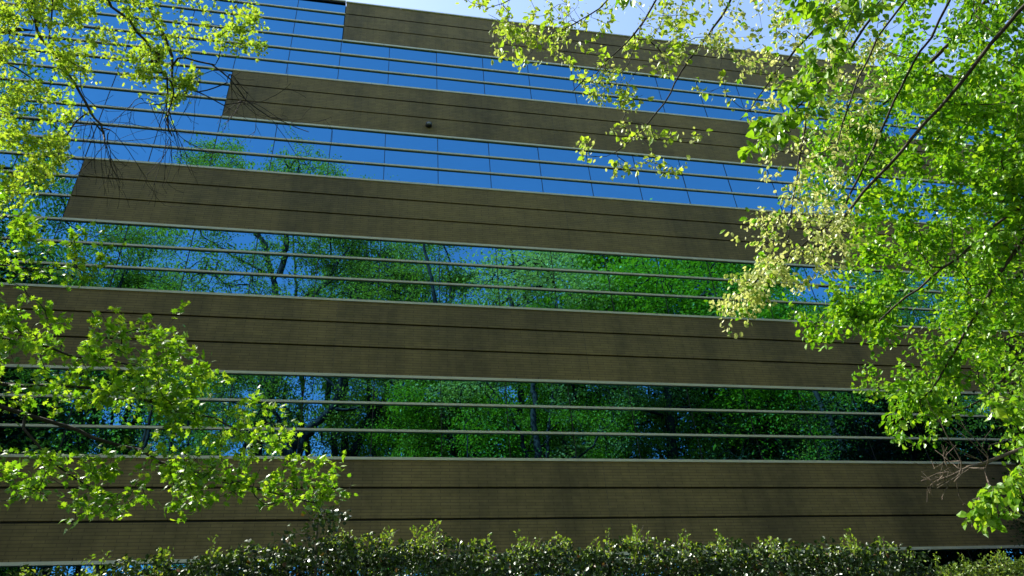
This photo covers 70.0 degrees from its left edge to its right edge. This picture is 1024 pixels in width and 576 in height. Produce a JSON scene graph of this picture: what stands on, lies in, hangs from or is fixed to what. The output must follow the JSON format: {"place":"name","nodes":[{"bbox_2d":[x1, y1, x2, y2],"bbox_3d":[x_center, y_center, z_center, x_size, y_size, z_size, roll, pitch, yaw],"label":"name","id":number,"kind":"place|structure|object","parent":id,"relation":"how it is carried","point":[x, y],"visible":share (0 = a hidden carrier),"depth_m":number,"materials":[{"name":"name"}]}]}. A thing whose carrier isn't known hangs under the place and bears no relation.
{"place":"outdoors","nodes":[
{"label":"outdoors","id":0,"kind":"place"},
{"bbox_2d":[346,0,1023,80],"label":"sky","id":1,"kind":"structure","parent":0,"point":[627,23],"materials":[{"name":"blue"}]},
{"bbox_3d":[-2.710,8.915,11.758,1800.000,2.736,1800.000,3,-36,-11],"label":"ground","id":2,"kind":"structure","parent":0,"visible":0},
{"bbox_2d":[0,0,332,221],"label":"elm tree","id":3,"kind":"object","parent":2,"relation":"on","point":[66,62],"visible":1,"depth_m":5.80,"materials":[{"name":"green plant"}]},
{"bbox_2d":[0,183,357,534],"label":"maple tree","id":4,"kind":"object","parent":2,"relation":"on","point":[161,400],"visible":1,"depth_m":3.87,"materials":[{"name":"green plant"}]},
{"bbox_2d":[265,499,361,575],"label":"holly shrub","id":5,"kind":"object","parent":2,"relation":"on","point":[348,550],"visible":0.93,"depth_m":4.92,"materials":[{"name":"green plant"}]},
{"bbox_2d":[6,519,951,575],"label":"hedge","id":6,"kind":"object","parent":2,"relation":"on","point":[543,562],"visible":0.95,"depth_m":5.38,"materials":[{"name":"green plant"}]},
{"bbox_2d":[0,0,1023,575],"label":"office building","id":7,"kind":"structure","parent":2,"relation":"on","point":[478,308],"depth_m":18.37,"materials":[{"name":"brown concrete"}]},
{"bbox_2d":[0,150,84,219],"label":"corner window","id":8,"kind":"structure","parent":7,"relation":"in","point":[53,202],"depth_m":18.10,"materials":[{"name":"blue glass"}]},
{"bbox_2d":[0,47,232,117],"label":"corner window","id":9,"kind":"structure","parent":7,"relation":"in","point":[111,84],"depth_m":20.53,"materials":[{"name":"blue glass"}]},
{"bbox_2d":[3,0,345,40],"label":"corner window","id":10,"kind":"structure","parent":7,"relation":"in","point":[318,19],"depth_m":23.47,"materials":[{"name":"blue glass"}]},
{"bbox_2d":[425,121,431,127],"bbox_3d":[-2.477,-4.891,21.812,0.200,0.200,0.120,3,-36,-11],"label":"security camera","id":11,"kind":"object","parent":7,"relation":"attached to","point":[428,124],"visible":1,"depth_m":21.77,"materials":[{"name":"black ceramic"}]},
{"bbox_2d":[0,99,1007,227],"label":"ribbon window","id":12,"kind":"structure","parent":7,"relation":"in","point":[351,153],"depth_m":21.03,"materials":[{"name":"blue glass"}]},
{"bbox_2d":[0,4,1012,144],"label":"ribbon window","id":13,"kind":"structure","parent":7,"relation":"in","point":[293,55],"depth_m":23.46,"materials":[{"name":"blue glass"}]},
{"bbox_2d":[0,367,1021,461],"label":"ribbon window","id":14,"kind":"structure","parent":7,"relation":"in","point":[362,417],"depth_m":16.76,"materials":[{"name":"glass"}]},
{"bbox_2d":[0,548,1023,575],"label":"ribbon window","id":15,"kind":"structure","parent":7,"relation":"in","point":[946,556],"depth_m":16.55,"materials":[{"name":"black mirror"}]},
{"bbox_2d":[0,217,1023,330],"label":"ribbon window","id":16,"kind":"structure","parent":7,"relation":"in","point":[153,257],"depth_m":18.64,"materials":[{"name":"glass"}]},
{"bbox_2d":[455,0,950,338],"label":"seeding tree","id":17,"kind":"object","parent":2,"relation":"on","point":[767,272],"visible":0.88,"depth_m":5.24,"materials":[{"name":"green plant"}]},
{"bbox_2d":[615,0,906,162],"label":"linden tree","id":18,"kind":"object","parent":2,"relation":"on","point":[763,128],"visible":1,"depth_m":3.27,"materials":[{"name":"green plant"}]},
{"bbox_2d":[782,0,1023,465],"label":"beech tree","id":19,"kind":"object","parent":2,"relation":"on","point":[954,112],"visible":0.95,"depth_m":5.77,"materials":[{"name":"green plant"}]},
{"bbox_2d":[912,388,1023,537],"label":"hornbeam tree","id":20,"kind":"object","parent":2,"relation":"on","point":[983,513],"visible":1,"depth_m":3.58,"materials":[{"name":"green plant"}]},
{"bbox_2d":[916,547,1023,575],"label":"hedge","id":21,"kind":"object","parent":2,"relation":"on","point":[1004,568],"visible":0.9,"depth_m":8.04,"materials":[{"name":"green plant"}]},
{"bbox_2d":[970,331,1023,547],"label":"evergreen tree","id":22,"kind":"object","parent":2,"relation":"on","point":[1000,431],"visible":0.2,"depth_m":16.09,"materials":[{"name":"green plant"}]},
{"bbox_2d":[972,155,1023,449],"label":"evergreen tree","id":23,"kind":"object","parent":2,"relation":"on","point":[1019,276],"visible":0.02,"depth_m":16.95,"materials":[{"name":"green plant"}]},
{"bbox_2d":[974,351,1023,546],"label":"evergreen tree","id":24,"kind":"object","parent":2,"relation":"on","point":[1005,473],"visible":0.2,"depth_m":14.19,"materials":[{"name":"green plant"}]}
]}

